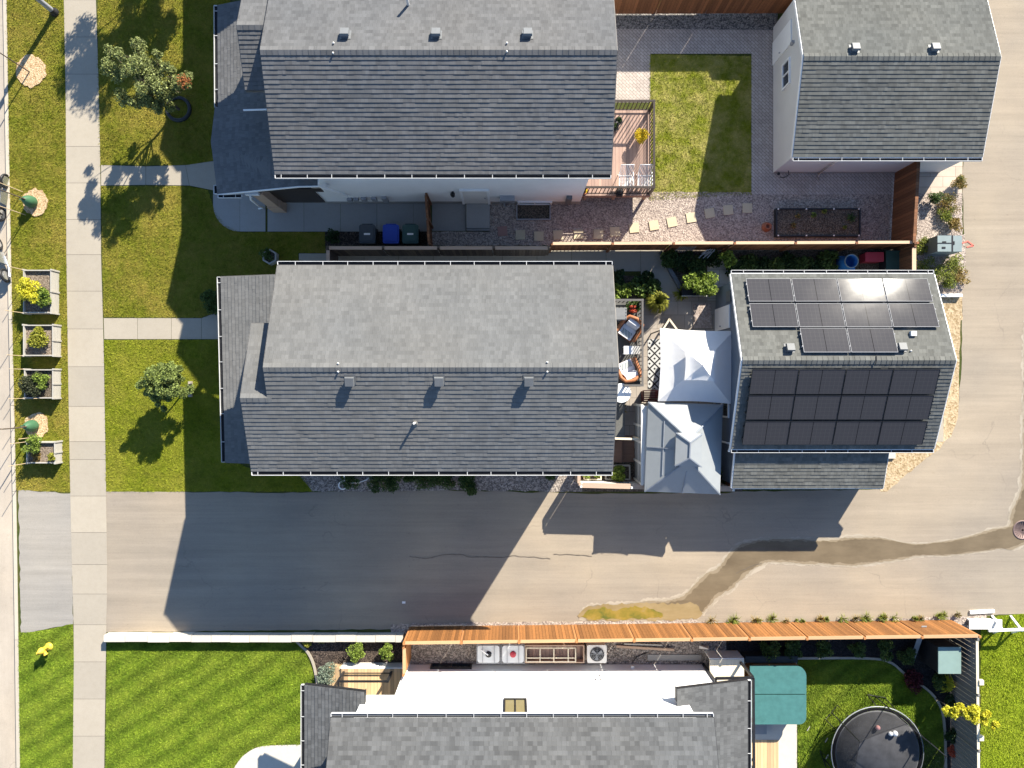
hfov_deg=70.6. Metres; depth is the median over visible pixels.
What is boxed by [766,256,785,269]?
vegetable plant
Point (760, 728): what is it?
storage box
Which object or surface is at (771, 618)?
weed
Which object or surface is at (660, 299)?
ornamental grass
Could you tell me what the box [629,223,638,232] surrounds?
stepping stone
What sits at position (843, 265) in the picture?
rain barrel
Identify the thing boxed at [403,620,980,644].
fence
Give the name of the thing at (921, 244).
weed
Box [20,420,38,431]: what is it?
watering bag
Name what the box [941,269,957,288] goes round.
weed
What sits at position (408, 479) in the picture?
shrub
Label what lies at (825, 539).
damp rim
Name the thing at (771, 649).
shrub
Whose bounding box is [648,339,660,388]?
rug
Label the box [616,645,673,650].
plank
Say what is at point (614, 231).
stepping stone
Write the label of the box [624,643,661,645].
plank
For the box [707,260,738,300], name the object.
garden path
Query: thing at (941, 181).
paver corner
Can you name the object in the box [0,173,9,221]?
motorcycle
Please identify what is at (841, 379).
garage
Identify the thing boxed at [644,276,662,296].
shrub
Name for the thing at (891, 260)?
compost bin
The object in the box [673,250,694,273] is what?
vegetable plant
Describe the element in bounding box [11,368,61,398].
planter box
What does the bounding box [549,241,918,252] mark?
fence
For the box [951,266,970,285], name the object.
weed
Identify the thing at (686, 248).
trellis
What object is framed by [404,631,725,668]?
gravel bed
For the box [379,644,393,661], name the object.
shrub
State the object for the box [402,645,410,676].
fence
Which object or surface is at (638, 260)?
side walk
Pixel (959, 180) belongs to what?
weed
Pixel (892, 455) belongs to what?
door sill
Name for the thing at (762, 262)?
vegetable plant
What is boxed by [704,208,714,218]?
stepping stone
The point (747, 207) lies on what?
stepping stone
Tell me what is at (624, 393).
round table
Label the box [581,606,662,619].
algae puddle
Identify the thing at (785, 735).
hot tub pad
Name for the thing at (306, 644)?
shrub
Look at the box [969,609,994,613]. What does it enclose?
plank
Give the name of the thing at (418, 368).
house
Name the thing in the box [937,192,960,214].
weed
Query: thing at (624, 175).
patio chair
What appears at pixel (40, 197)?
mulch ring
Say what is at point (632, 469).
driveway side yard
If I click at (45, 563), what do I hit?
driveway crossing
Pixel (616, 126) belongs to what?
potted plant
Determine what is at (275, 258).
hexagon planter
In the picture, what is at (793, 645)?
shrub
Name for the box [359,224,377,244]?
wheelie bin
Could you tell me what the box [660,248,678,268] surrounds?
vegetable plant
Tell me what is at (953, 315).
garage pad edge
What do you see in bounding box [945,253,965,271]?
weed
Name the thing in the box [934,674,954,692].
yellow plant
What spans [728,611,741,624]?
weed
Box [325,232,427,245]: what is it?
bin strip
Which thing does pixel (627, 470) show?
raised bed
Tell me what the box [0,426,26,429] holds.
tree
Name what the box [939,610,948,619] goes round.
weed
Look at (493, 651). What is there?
water tank
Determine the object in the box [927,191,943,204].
weed
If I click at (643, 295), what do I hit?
shrub
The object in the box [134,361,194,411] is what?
tree
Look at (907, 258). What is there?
fence
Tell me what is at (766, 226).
garden ornament
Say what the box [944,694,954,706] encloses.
shrub
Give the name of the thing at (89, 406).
sidewalk joints
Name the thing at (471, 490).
shrub
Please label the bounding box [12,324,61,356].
planter box
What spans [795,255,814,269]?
vegetable plant
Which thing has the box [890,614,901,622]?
weed
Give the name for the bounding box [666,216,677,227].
stepping stone
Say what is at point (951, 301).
dirt strip
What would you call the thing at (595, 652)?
heat pump
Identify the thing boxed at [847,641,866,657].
shrub
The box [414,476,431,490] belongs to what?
shrub
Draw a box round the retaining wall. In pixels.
[104,632,403,641]
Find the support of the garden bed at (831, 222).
on the gravel side yard at (588, 215)
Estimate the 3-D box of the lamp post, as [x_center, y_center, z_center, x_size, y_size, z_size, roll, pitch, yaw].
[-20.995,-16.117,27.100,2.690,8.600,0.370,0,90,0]
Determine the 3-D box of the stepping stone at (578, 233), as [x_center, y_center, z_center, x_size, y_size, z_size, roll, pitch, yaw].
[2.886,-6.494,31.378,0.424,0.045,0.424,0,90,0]
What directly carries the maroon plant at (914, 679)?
on the black mulch bed at (808, 648)
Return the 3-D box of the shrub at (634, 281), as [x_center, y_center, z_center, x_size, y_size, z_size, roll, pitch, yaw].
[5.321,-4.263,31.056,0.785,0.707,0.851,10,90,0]
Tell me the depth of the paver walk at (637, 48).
31.39 m
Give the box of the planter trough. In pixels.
[680,289,706,296]
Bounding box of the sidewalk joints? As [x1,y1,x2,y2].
[66,18,106,750]
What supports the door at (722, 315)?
in the garage at (841, 379)
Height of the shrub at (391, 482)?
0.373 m
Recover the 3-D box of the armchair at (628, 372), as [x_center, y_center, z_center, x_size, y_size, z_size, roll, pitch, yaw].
[4.873,-0.521,30.184,0.990,0.931,0.945,-25,90,0]
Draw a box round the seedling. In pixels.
[846,212,855,223]
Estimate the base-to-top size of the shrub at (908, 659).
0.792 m
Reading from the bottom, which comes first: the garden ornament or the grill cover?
the grill cover
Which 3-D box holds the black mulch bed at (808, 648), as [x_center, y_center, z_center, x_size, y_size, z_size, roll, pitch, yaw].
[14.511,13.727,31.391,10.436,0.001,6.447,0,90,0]
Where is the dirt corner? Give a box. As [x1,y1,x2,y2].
[880,441,944,491]
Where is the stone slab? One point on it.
(701, 315)
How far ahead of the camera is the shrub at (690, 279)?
30.44 m
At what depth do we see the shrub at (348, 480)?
31.16 m
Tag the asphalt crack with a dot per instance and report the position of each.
(473, 557)
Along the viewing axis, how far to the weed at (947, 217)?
31.15 m
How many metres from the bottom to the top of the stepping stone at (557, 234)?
0.045 m
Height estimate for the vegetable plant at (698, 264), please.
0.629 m
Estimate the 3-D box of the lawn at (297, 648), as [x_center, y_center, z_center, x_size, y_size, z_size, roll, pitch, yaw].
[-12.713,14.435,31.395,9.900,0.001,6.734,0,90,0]
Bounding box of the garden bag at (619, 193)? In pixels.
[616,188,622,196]
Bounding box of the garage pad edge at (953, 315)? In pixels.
[943,305,960,440]
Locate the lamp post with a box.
[36,0,58,16]
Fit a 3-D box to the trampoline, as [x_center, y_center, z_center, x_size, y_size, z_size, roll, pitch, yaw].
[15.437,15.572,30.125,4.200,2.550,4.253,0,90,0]
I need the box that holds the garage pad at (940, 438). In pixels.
[937,307,943,441]
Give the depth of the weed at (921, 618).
31.22 m
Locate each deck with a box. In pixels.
[328,663,402,694]
[582,99,654,199]
[614,299,643,462]
[704,650,743,681]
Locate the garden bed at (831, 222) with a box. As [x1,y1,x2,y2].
[774,208,860,237]
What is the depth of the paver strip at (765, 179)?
31.39 m
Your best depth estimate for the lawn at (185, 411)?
31.39 m
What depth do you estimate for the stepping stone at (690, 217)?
31.36 m
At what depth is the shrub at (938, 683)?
30.90 m
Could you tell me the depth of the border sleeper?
31.20 m
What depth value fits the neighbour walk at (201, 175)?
31.39 m
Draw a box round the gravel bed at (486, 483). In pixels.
[300,476,582,491]
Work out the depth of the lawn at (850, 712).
31.39 m
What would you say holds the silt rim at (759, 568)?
on the alley
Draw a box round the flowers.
[629,305,636,312]
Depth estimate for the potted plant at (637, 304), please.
30.09 m
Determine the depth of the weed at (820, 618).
31.22 m
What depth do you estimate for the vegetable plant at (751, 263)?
30.93 m
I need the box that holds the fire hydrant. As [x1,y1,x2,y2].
[36,643,52,655]
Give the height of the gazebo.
3.165 m
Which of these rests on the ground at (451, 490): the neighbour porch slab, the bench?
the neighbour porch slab
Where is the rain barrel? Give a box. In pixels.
[836,254,858,269]
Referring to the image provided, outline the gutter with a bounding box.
[714,661,754,767]
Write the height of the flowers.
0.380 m
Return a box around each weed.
[705,616,717,623]
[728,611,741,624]
[750,615,761,623]
[766,611,778,622]
[815,613,825,622]
[839,614,848,622]
[852,614,860,622]
[858,611,873,622]
[877,612,887,622]
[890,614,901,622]
[916,236,928,254]
[916,256,935,269]
[917,615,924,621]
[925,260,952,282]
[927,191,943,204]
[933,611,942,619]
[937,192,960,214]
[937,207,954,223]
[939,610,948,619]
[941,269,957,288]
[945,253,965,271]
[948,218,963,231]
[951,174,967,188]
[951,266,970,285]
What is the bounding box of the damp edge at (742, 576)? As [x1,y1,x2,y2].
[579,395,1023,613]
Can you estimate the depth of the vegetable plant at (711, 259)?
30.96 m
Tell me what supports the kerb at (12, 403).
on the street
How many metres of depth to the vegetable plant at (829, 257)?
30.93 m
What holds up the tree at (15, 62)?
on the mulch ring at (34, 73)
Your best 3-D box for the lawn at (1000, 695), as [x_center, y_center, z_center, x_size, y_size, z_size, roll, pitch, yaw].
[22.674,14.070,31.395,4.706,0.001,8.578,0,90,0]
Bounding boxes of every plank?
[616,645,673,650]
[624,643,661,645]
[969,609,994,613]
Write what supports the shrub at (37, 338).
in the planter box at (52, 347)
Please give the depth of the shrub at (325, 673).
30.87 m
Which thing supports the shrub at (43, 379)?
in the planter box at (53, 384)
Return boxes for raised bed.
[583,476,601,479]
[604,464,629,479]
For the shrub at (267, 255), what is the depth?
30.89 m
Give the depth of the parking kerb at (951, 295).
31.20 m
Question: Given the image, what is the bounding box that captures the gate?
[425,193,433,245]
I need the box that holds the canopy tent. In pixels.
[649,328,730,403]
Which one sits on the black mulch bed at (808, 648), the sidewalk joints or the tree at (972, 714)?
the tree at (972, 714)
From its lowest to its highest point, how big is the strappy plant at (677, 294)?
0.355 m
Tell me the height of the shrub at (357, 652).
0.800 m
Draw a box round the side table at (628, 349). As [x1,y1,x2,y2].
[622,346,639,353]
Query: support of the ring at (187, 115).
on the lawn at (137, 126)
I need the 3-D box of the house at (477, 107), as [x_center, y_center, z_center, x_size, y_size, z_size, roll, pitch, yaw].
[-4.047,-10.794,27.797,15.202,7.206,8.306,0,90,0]
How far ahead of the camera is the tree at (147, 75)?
28.12 m
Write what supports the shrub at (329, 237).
on the bin strip at (348, 238)
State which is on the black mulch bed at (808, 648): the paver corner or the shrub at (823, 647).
the shrub at (823, 647)
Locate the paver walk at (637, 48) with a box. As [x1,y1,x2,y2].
[615,29,772,99]
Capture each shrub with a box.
[15,277,41,303]
[21,434,41,453]
[26,326,49,347]
[30,287,51,307]
[31,373,50,390]
[47,453,55,460]
[199,289,217,314]
[258,247,272,259]
[302,642,311,647]
[316,661,336,683]
[325,228,339,243]
[340,476,359,488]
[346,642,365,662]
[367,476,391,492]
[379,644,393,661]
[382,476,401,493]
[402,476,415,482]
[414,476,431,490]
[425,476,440,486]
[436,476,455,489]
[457,476,474,491]
[463,481,476,495]
[545,476,555,480]
[611,465,625,481]
[614,269,624,286]
[614,283,622,298]
[620,282,633,298]
[627,275,644,294]
[633,283,646,298]
[638,270,653,284]
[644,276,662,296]
[682,272,697,289]
[692,270,718,296]
[718,249,737,268]
[759,640,780,661]
[783,640,802,661]
[814,639,833,658]
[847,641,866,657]
[877,639,894,661]
[896,647,916,665]
[932,673,946,691]
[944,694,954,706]
[944,727,956,743]
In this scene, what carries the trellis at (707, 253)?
on the garden soil at (772, 254)
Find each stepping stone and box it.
[497,226,506,235]
[516,230,524,239]
[534,231,543,240]
[553,230,562,239]
[574,229,582,238]
[593,229,602,238]
[610,227,619,236]
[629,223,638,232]
[649,220,658,230]
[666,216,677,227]
[686,212,696,222]
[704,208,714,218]
[723,205,732,214]
[743,203,751,212]
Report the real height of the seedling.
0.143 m
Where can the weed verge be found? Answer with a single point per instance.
(958, 288)
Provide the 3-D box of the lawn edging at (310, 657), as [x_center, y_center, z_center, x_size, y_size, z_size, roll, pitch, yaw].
[-8.853,11.936,31.365,0.399,0.070,2.404,-27,90,0]
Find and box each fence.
[326,246,549,260]
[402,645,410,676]
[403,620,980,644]
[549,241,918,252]
[575,476,580,485]
[579,480,734,491]
[614,0,792,13]
[890,162,919,249]
[899,245,916,269]
[950,638,983,767]
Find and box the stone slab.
[693,303,710,327]
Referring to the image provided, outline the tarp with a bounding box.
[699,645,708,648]
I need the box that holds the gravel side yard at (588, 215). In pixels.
[428,191,892,245]
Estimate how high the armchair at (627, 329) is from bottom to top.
0.931 m
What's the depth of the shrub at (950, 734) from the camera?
31.05 m
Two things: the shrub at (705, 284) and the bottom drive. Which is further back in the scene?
the bottom drive
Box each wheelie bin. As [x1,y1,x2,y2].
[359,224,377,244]
[383,224,400,244]
[402,224,419,244]
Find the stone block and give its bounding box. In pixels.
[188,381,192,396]
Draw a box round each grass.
[645,290,669,314]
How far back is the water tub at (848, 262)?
31.05 m
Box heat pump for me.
[585,642,606,662]
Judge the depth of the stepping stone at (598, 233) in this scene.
31.36 m
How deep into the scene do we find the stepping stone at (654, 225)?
31.36 m
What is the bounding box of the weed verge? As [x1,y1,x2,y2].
[916,234,965,293]
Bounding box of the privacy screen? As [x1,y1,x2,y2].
[633,403,646,484]
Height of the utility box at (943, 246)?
0.970 m
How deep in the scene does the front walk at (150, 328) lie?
31.39 m
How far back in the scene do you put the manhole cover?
31.37 m
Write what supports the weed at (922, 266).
on the weed verge
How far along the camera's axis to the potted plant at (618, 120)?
30.11 m
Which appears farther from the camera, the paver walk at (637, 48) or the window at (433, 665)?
the paver walk at (637, 48)
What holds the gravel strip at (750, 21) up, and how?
on the ground at (451, 490)
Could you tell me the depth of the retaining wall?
31.00 m
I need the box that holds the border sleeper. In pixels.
[658,251,682,291]
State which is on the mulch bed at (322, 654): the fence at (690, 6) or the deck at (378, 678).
the deck at (378, 678)
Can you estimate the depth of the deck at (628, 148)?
30.40 m
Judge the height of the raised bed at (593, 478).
0.400 m
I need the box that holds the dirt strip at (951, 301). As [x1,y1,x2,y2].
[941,297,962,319]
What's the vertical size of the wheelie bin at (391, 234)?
1.077 m
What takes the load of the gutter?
attached to the house at (451, 715)
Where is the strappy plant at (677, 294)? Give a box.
[672,286,687,301]
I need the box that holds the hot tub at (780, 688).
[741,651,805,723]
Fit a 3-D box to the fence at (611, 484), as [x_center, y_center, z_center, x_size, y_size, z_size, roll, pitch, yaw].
[5.984,4.246,30.575,6.366,1.650,0.212,1,90,0]
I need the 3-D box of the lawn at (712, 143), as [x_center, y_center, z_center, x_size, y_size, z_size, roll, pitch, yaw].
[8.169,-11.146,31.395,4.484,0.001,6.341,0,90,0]
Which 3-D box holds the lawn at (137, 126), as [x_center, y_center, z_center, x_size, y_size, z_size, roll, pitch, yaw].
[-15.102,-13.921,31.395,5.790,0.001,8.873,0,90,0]
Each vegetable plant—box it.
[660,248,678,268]
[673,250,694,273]
[687,255,706,273]
[700,248,722,267]
[725,258,744,276]
[739,253,758,269]
[755,256,771,269]
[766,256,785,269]
[778,251,799,269]
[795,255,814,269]
[808,259,825,269]
[816,250,839,269]
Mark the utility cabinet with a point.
(941, 655)
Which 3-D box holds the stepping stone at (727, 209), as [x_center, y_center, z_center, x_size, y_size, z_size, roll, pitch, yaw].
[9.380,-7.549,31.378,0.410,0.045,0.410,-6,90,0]
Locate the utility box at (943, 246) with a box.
[924,235,961,256]
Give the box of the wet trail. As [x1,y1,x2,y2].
[656,490,1023,611]
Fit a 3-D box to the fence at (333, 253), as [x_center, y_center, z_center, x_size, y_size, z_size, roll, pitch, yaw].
[-3.036,-5.230,30.535,9.210,1.730,0.878,0,90,0]
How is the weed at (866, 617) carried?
on the alley
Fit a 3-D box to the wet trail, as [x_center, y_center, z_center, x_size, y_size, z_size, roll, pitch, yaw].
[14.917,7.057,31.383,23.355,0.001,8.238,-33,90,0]
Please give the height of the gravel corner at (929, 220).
0.001 m
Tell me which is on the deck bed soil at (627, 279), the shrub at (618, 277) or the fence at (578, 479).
the shrub at (618, 277)
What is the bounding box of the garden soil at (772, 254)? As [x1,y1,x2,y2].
[660,248,916,300]
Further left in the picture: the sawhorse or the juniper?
the juniper
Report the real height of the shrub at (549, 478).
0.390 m
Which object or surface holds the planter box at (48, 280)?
on the lawn at (57, 424)
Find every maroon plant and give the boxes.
[903,668,923,694]
[947,744,955,758]
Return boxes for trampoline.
[820,694,946,767]
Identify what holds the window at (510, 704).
in the house at (451, 715)
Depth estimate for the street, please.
31.53 m
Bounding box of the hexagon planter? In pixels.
[263,249,278,265]
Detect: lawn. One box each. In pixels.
[7,0,69,491]
[18,624,73,767]
[97,0,229,165]
[101,186,324,317]
[104,339,313,491]
[106,642,314,767]
[649,54,750,191]
[797,659,943,767]
[980,614,1023,767]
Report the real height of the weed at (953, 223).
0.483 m
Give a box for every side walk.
[268,203,465,231]
[299,248,678,294]
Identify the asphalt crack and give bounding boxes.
[410,554,549,558]
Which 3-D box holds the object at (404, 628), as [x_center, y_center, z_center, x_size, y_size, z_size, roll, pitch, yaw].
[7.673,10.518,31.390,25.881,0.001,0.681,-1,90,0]
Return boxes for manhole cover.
[1013,520,1023,539]
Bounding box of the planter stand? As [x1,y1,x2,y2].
[659,319,676,332]
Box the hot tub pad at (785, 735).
[744,662,796,767]
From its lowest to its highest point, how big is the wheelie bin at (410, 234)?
1.082 m
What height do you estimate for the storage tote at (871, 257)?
0.600 m
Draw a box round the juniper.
[17,371,42,397]
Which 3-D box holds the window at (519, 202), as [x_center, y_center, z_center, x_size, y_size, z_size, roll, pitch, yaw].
[0.980,-7.804,31.165,1.487,0.430,0.080,0,90,0]
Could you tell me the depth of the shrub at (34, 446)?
30.52 m
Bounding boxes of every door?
[459,189,489,203]
[715,304,729,330]
[772,19,791,64]
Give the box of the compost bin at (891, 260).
[879,250,899,269]
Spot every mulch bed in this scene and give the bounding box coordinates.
[300,641,402,684]
[726,629,964,767]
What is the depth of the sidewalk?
31.39 m
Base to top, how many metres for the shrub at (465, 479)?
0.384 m
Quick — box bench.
[641,390,658,401]
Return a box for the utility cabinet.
[920,638,960,673]
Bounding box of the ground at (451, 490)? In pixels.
[5,0,1013,767]
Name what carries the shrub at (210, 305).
on the lawn at (140, 265)
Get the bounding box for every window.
[430,663,471,668]
[503,698,526,711]
[517,201,551,204]
[721,403,728,417]
[782,56,789,90]
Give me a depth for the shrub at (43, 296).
30.60 m
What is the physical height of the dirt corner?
0.001 m
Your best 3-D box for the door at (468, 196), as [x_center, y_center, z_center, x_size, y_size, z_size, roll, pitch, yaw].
[-1.528,-7.772,30.120,1.200,2.160,0.121,0,90,0]
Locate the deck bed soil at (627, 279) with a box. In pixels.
[614,276,660,299]
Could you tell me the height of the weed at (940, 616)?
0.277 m
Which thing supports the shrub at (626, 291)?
on the deck bed soil at (627, 279)
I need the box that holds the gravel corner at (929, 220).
[917,193,962,234]
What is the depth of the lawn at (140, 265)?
31.39 m
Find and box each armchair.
[617,315,640,342]
[619,357,640,382]
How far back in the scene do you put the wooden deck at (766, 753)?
31.37 m
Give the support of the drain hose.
on the gravel bed at (486, 483)
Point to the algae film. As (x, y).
(673, 612)
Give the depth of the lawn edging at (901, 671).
31.33 m
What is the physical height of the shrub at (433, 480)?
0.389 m
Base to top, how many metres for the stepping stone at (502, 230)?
0.045 m
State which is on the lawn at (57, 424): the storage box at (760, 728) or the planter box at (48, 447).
the planter box at (48, 447)
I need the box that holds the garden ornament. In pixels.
[761,222,771,231]
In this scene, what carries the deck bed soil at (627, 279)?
on the ground at (451, 490)
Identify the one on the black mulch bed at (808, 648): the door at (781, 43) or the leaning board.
the leaning board
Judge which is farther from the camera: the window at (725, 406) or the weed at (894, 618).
the weed at (894, 618)
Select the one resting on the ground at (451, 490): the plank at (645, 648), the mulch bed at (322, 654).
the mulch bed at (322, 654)
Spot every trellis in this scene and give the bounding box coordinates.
[676,246,696,252]
[699,249,714,257]
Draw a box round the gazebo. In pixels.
[641,402,722,494]
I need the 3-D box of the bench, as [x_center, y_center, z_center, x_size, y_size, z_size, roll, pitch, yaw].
[5.941,0.521,30.969,0.700,0.838,0.510,0,90,0]
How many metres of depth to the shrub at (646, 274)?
30.97 m
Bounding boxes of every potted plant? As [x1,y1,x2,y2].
[614,116,621,125]
[614,123,618,131]
[625,301,640,313]
[634,128,649,143]
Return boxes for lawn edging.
[296,642,317,683]
[798,656,946,767]
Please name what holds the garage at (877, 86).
on the ground at (451, 490)
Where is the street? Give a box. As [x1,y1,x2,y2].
[0,0,15,767]
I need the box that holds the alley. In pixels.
[106,0,1023,631]
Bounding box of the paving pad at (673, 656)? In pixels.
[647,654,700,659]
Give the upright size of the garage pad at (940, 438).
0.001 m
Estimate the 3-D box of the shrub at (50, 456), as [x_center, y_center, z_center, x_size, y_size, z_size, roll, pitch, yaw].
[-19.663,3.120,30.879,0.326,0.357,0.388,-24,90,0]
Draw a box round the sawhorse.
[988,615,1023,632]
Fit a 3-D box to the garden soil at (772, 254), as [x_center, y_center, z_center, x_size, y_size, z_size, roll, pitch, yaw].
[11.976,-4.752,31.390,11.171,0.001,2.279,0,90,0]
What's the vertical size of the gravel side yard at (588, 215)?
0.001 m
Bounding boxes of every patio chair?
[618,164,634,191]
[636,164,652,190]
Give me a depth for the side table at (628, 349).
30.15 m
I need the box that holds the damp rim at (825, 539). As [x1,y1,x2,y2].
[579,326,1023,621]
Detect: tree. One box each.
[0,53,29,71]
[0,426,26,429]
[99,36,193,114]
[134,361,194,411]
[936,698,999,730]
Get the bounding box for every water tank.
[477,638,500,663]
[501,637,524,663]
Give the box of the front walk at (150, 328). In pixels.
[104,314,217,338]
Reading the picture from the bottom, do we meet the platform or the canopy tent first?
the platform
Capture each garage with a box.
[715,270,956,488]
[772,0,1001,178]
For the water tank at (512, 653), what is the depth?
30.47 m
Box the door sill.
[889,453,895,458]
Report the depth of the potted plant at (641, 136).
29.84 m
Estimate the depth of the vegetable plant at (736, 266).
30.94 m
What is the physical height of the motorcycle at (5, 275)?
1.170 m
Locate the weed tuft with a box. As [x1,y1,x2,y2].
[30,452,40,461]
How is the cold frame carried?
on the gravel bed at (439, 653)
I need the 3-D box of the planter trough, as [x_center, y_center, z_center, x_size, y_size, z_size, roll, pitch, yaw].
[7.806,-3.904,31.159,1.081,0.458,0.299,0,90,0]
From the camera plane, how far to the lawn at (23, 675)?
31.39 m
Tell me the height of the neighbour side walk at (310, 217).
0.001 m
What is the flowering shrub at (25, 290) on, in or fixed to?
in the planter box at (48, 280)
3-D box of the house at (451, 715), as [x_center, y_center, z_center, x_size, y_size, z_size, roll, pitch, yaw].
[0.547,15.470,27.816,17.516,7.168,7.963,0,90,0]
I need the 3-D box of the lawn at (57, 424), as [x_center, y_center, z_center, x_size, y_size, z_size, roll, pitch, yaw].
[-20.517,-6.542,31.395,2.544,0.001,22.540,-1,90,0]
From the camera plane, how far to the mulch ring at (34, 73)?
31.36 m
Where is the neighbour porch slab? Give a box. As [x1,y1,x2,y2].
[213,186,264,230]
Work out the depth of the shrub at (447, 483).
31.15 m
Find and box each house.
[211,0,617,230]
[217,261,618,475]
[301,663,751,767]
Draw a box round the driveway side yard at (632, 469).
[582,448,741,491]
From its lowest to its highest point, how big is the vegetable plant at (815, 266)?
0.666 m
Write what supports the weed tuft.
in the planter box at (48, 447)
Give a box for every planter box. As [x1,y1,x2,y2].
[5,266,59,314]
[8,440,62,466]
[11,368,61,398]
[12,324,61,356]
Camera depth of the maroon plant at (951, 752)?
31.13 m
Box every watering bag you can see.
[19,195,37,207]
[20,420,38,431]
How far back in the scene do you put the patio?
31.39 m
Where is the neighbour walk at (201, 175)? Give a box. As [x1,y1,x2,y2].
[101,161,215,189]
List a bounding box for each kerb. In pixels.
[3,0,19,767]
[940,294,962,296]
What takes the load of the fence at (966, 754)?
on the black mulch bed at (808, 648)
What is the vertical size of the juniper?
0.519 m
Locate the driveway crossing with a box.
[18,490,72,631]
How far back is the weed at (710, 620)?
31.21 m
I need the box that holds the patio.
[625,294,715,447]
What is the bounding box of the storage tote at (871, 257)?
[859,252,883,262]
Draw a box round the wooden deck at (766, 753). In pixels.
[755,740,777,767]
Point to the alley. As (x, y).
(240, 560)
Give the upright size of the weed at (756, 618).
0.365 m
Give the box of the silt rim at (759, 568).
[579,321,1023,621]
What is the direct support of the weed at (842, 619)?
on the alley
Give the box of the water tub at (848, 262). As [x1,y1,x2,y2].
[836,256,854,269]
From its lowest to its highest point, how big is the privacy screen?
1.940 m
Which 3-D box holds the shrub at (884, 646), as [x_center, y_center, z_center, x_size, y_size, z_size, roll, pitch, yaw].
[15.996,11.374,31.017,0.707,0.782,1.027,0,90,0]
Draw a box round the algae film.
[578,602,702,621]
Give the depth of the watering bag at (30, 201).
30.96 m
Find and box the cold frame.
[525,642,583,662]
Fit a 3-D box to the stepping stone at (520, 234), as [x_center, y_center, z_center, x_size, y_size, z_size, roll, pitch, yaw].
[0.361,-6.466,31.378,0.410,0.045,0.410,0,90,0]
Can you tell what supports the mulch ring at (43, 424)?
on the lawn at (57, 424)
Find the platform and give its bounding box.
[967,618,1001,628]
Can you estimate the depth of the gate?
30.02 m
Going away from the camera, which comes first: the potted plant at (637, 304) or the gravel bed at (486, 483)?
the potted plant at (637, 304)
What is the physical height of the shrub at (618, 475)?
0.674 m
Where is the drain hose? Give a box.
[338,476,368,489]
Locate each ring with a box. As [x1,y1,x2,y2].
[16,54,46,88]
[23,188,47,216]
[25,412,47,436]
[165,96,191,121]
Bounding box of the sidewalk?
[64,0,106,767]
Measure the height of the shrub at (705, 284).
1.170 m
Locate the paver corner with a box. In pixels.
[919,162,962,192]
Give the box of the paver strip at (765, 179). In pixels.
[751,54,894,193]
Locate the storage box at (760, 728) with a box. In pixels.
[755,724,766,733]
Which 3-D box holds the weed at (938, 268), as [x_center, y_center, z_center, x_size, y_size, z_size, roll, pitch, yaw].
[18.355,-4.829,31.082,1.192,0.658,1.067,0,90,0]
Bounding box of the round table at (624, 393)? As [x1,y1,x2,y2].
[617,383,630,402]
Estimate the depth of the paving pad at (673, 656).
31.34 m
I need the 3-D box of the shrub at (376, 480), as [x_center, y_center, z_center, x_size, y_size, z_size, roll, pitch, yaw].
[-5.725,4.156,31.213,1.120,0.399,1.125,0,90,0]
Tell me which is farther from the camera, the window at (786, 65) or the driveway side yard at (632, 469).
the driveway side yard at (632, 469)
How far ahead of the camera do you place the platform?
31.15 m
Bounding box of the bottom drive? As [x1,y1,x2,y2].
[234,745,300,767]
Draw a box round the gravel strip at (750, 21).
[615,13,777,29]
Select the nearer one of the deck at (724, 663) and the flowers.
the flowers
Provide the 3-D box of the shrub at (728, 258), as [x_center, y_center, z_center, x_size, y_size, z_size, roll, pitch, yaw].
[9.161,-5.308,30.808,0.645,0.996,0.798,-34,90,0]
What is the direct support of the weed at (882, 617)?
on the alley
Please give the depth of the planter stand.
30.96 m
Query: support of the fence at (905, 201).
on the ground at (451, 490)
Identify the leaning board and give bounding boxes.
[913,626,926,660]
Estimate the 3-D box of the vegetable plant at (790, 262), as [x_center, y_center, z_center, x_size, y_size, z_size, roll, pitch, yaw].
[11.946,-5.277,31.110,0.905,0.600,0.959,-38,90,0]
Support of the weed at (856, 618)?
on the alley
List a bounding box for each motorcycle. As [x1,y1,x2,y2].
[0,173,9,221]
[0,240,10,282]
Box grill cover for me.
[616,308,626,322]
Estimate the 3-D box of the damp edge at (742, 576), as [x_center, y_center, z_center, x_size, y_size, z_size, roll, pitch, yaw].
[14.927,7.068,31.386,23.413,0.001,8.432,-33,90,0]
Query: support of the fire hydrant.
on the lawn at (23, 675)

